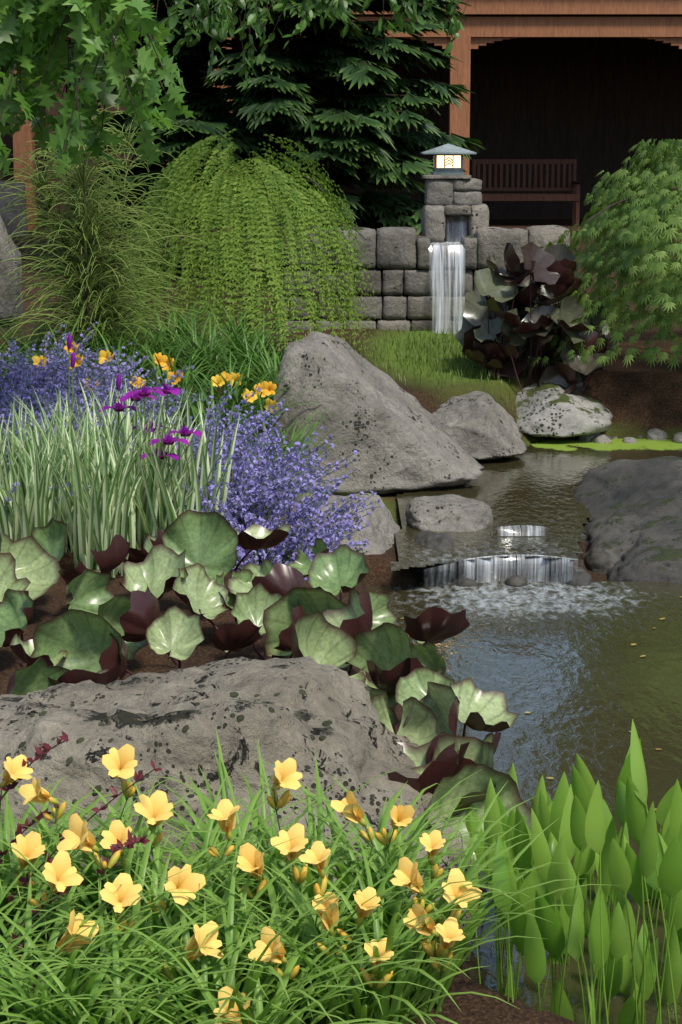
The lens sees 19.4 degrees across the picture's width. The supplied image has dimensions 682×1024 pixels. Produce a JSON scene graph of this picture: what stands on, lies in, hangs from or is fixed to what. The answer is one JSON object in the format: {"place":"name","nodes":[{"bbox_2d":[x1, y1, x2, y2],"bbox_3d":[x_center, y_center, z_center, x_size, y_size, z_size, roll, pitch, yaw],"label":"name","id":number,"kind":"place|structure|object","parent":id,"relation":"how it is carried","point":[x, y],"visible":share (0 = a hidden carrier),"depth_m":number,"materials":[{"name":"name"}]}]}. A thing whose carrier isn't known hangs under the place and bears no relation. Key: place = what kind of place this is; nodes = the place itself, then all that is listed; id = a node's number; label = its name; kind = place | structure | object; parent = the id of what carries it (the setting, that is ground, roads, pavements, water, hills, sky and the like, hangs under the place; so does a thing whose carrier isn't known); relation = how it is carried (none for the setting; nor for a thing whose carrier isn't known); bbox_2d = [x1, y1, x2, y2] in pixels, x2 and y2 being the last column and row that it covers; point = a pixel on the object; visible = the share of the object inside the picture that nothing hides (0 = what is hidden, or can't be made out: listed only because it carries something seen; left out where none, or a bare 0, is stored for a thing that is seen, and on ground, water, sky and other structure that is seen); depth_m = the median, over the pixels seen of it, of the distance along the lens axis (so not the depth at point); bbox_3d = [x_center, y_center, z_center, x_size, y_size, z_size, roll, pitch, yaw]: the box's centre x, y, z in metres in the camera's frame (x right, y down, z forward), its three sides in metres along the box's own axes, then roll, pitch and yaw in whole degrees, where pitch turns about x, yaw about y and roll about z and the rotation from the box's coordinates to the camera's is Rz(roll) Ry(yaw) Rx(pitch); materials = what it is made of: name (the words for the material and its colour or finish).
{"place":"outdoors","nodes":[
{"label":"outdoors","id":0,"kind":"place"},
{"bbox_2d":[0,0,195,176],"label":"maple leaves","id":1,"kind":"object","parent":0,"point":[34,45],"visible":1,"depth_m":8.73,"materials":[{"name":"green plant"}]},
{"bbox_2d":[0,235,681,1023],"bbox_3d":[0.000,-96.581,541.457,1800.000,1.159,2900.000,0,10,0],"label":"garden ground","id":2,"kind":"structure","parent":0,"point":[638,397],"depth_m":13.19,"materials":[{"name":"brown soil"}]},
{"bbox_2d":[0,216,22,327],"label":"boulder","id":3,"kind":"object","parent":2,"relation":"on","point":[8,304],"visible":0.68,"depth_m":13.31,"materials":[{"name":"grey stone"}]},
{"bbox_2d":[0,180,27,236],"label":"terrace stone wall","id":4,"kind":"structure","parent":2,"relation":"on","point":[7,216],"depth_m":27.98,"materials":[{"name":"grey stone"}]},
{"bbox_2d":[0,730,161,966],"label":"barberry","id":5,"kind":"object","parent":2,"relation":"on","point":[129,843],"depth_m":4.11,"materials":[{"name":"plant"}]},
{"bbox_2d":[0,98,206,366],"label":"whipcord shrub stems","id":6,"kind":"object","parent":2,"relation":"on","point":[87,284],"visible":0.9,"depth_m":12.54,"materials":[{"name":"green plant"}]},
{"bbox_2d":[0,371,240,577],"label":"variegated iris leaves","id":7,"kind":"object","parent":2,"relation":"on","point":[124,502],"visible":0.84,"depth_m":8.03,"materials":[{"name":"green plant"}]},
{"bbox_2d":[67,333,203,527],"bbox_3d":[-0.849,-0.276,8.347,0.323,0.886,0.941,-6,12,-29],"label":"iris","id":8,"kind":"object","parent":2,"relation":"on","point":[137,395],"depth_m":8.21,"materials":[{"name":"purple plant"}]},
{"bbox_2d":[0,292,363,505],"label":"daylily","id":9,"kind":"object","parent":2,"relation":"on","point":[240,355],"depth_m":11.81,"materials":[{"name":"plant"}]},
{"bbox_2d":[0,322,382,580],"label":"catmint","id":10,"kind":"object","parent":2,"relation":"on","point":[241,552],"depth_m":9.20,"materials":[{"name":"purple plant"}]},
{"bbox_2d":[0,656,486,962],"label":"boulder","id":11,"kind":"object","parent":2,"relation":"on","point":[300,710],"visible":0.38,"depth_m":5.00,"materials":[{"name":"grey stone"}]},
{"bbox_2d":[119,129,377,362],"bbox_3d":[-0.679,-1.877,14.402,1.888,1.765,1.725,0,10,0],"label":"weeping shrub","id":12,"kind":"object","parent":2,"relation":"on","point":[256,211],"visible":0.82,"depth_m":13.89,"materials":[{"name":"green plant"}]},
{"bbox_2d":[38,0,486,271],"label":"conifer tree","id":13,"kind":"object","parent":2,"relation":"on","point":[283,95],"visible":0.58,"depth_m":19.98,"materials":[{"name":"green plant"}]},
{"bbox_2d":[0,510,530,889],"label":"ligularia","id":14,"kind":"object","parent":2,"relation":"on","point":[98,632],"depth_m":6.34,"materials":[{"name":"green plant"}]},
{"bbox_2d":[0,731,602,1023],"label":"daylily","id":15,"kind":"object","parent":2,"relation":"on","point":[133,984],"depth_m":3.99,"materials":[{"name":"green plant"}]},
{"bbox_2d":[0,777,460,988],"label":"flowers","id":16,"kind":"object","parent":15,"relation":"attached to","point":[428,947],"visible":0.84,"depth_m":4.02,"materials":[{"name":"yellow plant"}]},
{"bbox_2d":[280,493,399,554],"bbox_3d":[-0.037,0.143,9.790,0.806,0.422,0.895,0,10,0],"label":"flat rock","id":17,"kind":"object","parent":2,"relation":"on","point":[381,531],"visible":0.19,"depth_m":9.66,"materials":[{"name":"grey stone"}]},
{"bbox_2d":[0,0,681,234],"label":"pavilion","id":18,"kind":"structure","parent":2,"relation":"on","point":[569,100],"depth_m":33.31,"materials":[{"name":"brown wood"}]},
{"bbox_2d":[269,331,484,495],"bbox_3d":[0.183,-0.573,11.455,1.304,0.902,1.037,0,10,0],"label":"boulder","id":19,"kind":"object","parent":2,"relation":"on","point":[407,442],"visible":0.8,"depth_m":11.09,"materials":[{"name":"grey stone"}]},
{"bbox_2d":[279,174,569,331],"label":"stone wall","id":20,"kind":"structure","parent":2,"relation":"on","point":[401,259],"depth_m":15.84,"materials":[{"name":"grey stone"}]},
{"bbox_2d":[431,234,463,332],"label":"waterfall","id":21,"kind":"structure","parent":20,"relation":"attached to","point":[438,265],"depth_m":15.72,"materials":[{"name":"white liquid"}]},
{"bbox_2d":[421,144,475,174],"bbox_3d":[0.868,-2.861,16.144,0.430,0.250,0.430,0,10,0],"label":"garden lantern","id":22,"kind":"object","parent":20,"relation":"on","point":[447,159],"visible":1,"depth_m":16.04,"materials":[{"name":"grey metal"}]},
{"bbox_2d":[412,530,459,581],"bbox_3d":[0.457,0.225,9.700,0.254,0.256,0.532,0,10,0],"label":"rock ledge","id":23,"kind":"object","parent":2,"relation":"on","point":[439,572],"visible":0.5,"depth_m":9.54,"materials":[{"name":"grey stone"}]},
{"bbox_2d":[432,391,526,459],"bbox_3d":[0.837,-0.541,12.437,0.645,0.380,0.850,0,10,0],"label":"boulder","id":24,"kind":"object","parent":2,"relation":"on","point":[478,425],"visible":0.71,"depth_m":12.18,"materials":[{"name":"grey stone"}]},
{"bbox_2d":[459,558,590,578],"bbox_3d":[0.868,0.303,9.716,0.688,0.109,0.368,0,10,0],"label":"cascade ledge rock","id":25,"kind":"object","parent":2,"relation":"on","point":[522,566],"visible":0.34,"depth_m":9.63,"materials":[{"name":"grey stone"}]},
{"bbox_2d":[454,242,616,394],"bbox_3d":[1.356,-1.311,13.644,1.127,1.098,1.314,0,10,0],"label":"ligularia","id":26,"kind":"object","parent":2,"relation":"on","point":[551,269],"depth_m":13.31,"materials":[{"name":"plant"}]},
{"bbox_2d":[516,381,612,437],"bbox_3d":[1.414,-0.683,13.200,0.794,0.325,0.751,0,10,0],"label":"mossy boulder","id":27,"kind":"object","parent":2,"relation":"on","point":[548,409],"visible":0.89,"depth_m":12.96,"materials":[{"name":"grey stone"}]},
{"bbox_2d":[465,719,681,1023],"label":"broad-leaved water plants","id":28,"kind":"object","parent":2,"relation":"on","point":[585,821],"depth_m":4.47,"materials":[{"name":"green plant"}]},
{"bbox_2d":[530,139,681,370],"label":"maple","id":29,"kind":"object","parent":2,"relation":"on","point":[644,190],"visible":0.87,"depth_m":13.24,"materials":[{"name":"green plant"}]},
{"bbox_2d":[573,456,681,526],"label":"cascade rock","id":30,"kind":"object","parent":2,"relation":"on","point":[645,487],"visible":0.59,"depth_m":10.66,"materials":[{"name":"grey stone"}]},
{"bbox_2d":[581,512,681,574],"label":"cascade rock","id":31,"kind":"object","parent":2,"relation":"on","point":[611,539],"visible":0.45,"depth_m":9.98,"materials":[{"name":"grey stone"}]},
{"bbox_2d":[606,526,681,583],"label":"cascade rock","id":32,"kind":"object","parent":2,"relation":"on","point":[653,554],"visible":0.77,"depth_m":9.54,"materials":[{"name":"grey stone"}]},
{"bbox_2d":[646,428,667,439],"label":"shore rock","id":33,"kind":"object","parent":2,"relation":"on","point":[655,434],"visible":0.47,"depth_m":13.12,"materials":[{"name":"grey stone"}]},
{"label":"dogwood tree trunk","id":34,"kind":"object","parent":2,"relation":"on","visible":0},
{"bbox_2d":[160,0,468,89],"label":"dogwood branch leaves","id":35,"kind":"object","parent":34,"relation":"attached to","point":[224,27],"visible":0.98,"depth_m":17.55,"materials":[{"name":"green plant"}]},
{"bbox_2d":[284,322,582,440],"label":"moss lawn","id":36,"kind":"structure","parent":0,"point":[446,350],"depth_m":14.20,"materials":[{"name":"green plant"}]},
{"bbox_2d":[366,579,681,1023],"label":"pond water","id":37,"kind":"structure","parent":0,"point":[570,669],"depth_m":7.59,"materials":[{"name":"liquid"}]},
{"bbox_2d":[453,574,476,586],"bbox_3d":[0.581,0.331,9.332,0.116,0.072,0.136,0,10,0],"label":"rock","id":38,"kind":"object","parent":37,"relation":"on","point":[462,580],"visible":0.73,"depth_m":9.29,"materials":[{"name":"grey stone"}]},
{"bbox_2d":[505,575,527,586],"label":"rock","id":39,"kind":"object","parent":37,"relation":"on","point":[516,581],"visible":1,"depth_m":9.28,"materials":[{"name":"grey stone"}]},
{"bbox_2d":[467,525,569,582],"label":"cascade water","id":40,"kind":"structure","parent":37,"relation":"on","point":[541,571],"depth_m":9.33,"materials":[{"name":"white liquid"}]},
{"bbox_2d":[400,596,681,900],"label":"floating leaves","id":41,"kind":"object","parent":37,"relation":"on","point":[629,731],"visible":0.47,"depth_m":7.58,"materials":[{"name":"green plant"}]},
{"bbox_2d":[565,571,590,585],"bbox_3d":[1.112,0.322,9.356,0.124,0.085,0.142,0,10,0],"label":"rock","id":42,"kind":"object","parent":37,"relation":"in","point":[579,578],"visible":0.77,"depth_m":9.31,"materials":[{"name":"grey stone"}]},
{"bbox_2d":[390,438,681,570],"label":"pond water","id":43,"kind":"structure","parent":0,"point":[537,484],"depth_m":10.86,"materials":[{"name":"liquid"}]},
{"bbox_2d":[405,494,492,531],"bbox_3d":[0.553,0.014,10.182,0.455,0.168,0.533,0,10,0],"label":"flat rock","id":44,"kind":"object","parent":43,"relation":"on","point":[452,513],"visible":0.81,"depth_m":10.03,"materials":[{"name":"grey stone"}]},
{"bbox_2d":[474,548,492,563],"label":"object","id":45,"kind":"object","parent":43,"relation":"in","point":[479,561],"visible":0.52,"depth_m":9.45,"materials":[{"name":"white liquid"}]},
{"bbox_2d":[517,544,527,555],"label":"rock","id":46,"kind":"object","parent":43,"relation":"on","point":[522,547],"visible":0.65,"depth_m":9.51,"materials":[{"name":"grey stone"}]},
{"bbox_2d":[540,546,556,560],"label":"rock","id":47,"kind":"object","parent":43,"relation":"in","point":[549,549],"visible":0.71,"depth_m":9.44,"materials":[{"name":"grey stone"}]},
{"bbox_2d":[576,433,600,441],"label":"shore rock","id":48,"kind":"object","parent":43,"relation":"on","point":[588,438],"visible":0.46,"depth_m":13.04,"materials":[{"name":"grey stone"}]},
{"bbox_2d":[590,434,611,442],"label":"shore rock","id":49,"kind":"object","parent":43,"relation":"on","point":[601,438],"visible":0.57,"depth_m":12.96,"materials":[{"name":"grey stone"}]},
{"bbox_2d":[622,437,636,443],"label":"shore rock","id":50,"kind":"object","parent":43,"relation":"in","point":[631,440],"visible":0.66,"depth_m":12.97,"materials":[{"name":"grey stone"}]},
{"bbox_2d":[672,432,681,442],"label":"shore rock","id":51,"kind":"object","parent":43,"relation":"on","point":[677,437],"visible":1,"depth_m":12.98,"materials":[{"name":"grey stone"}]}
]}

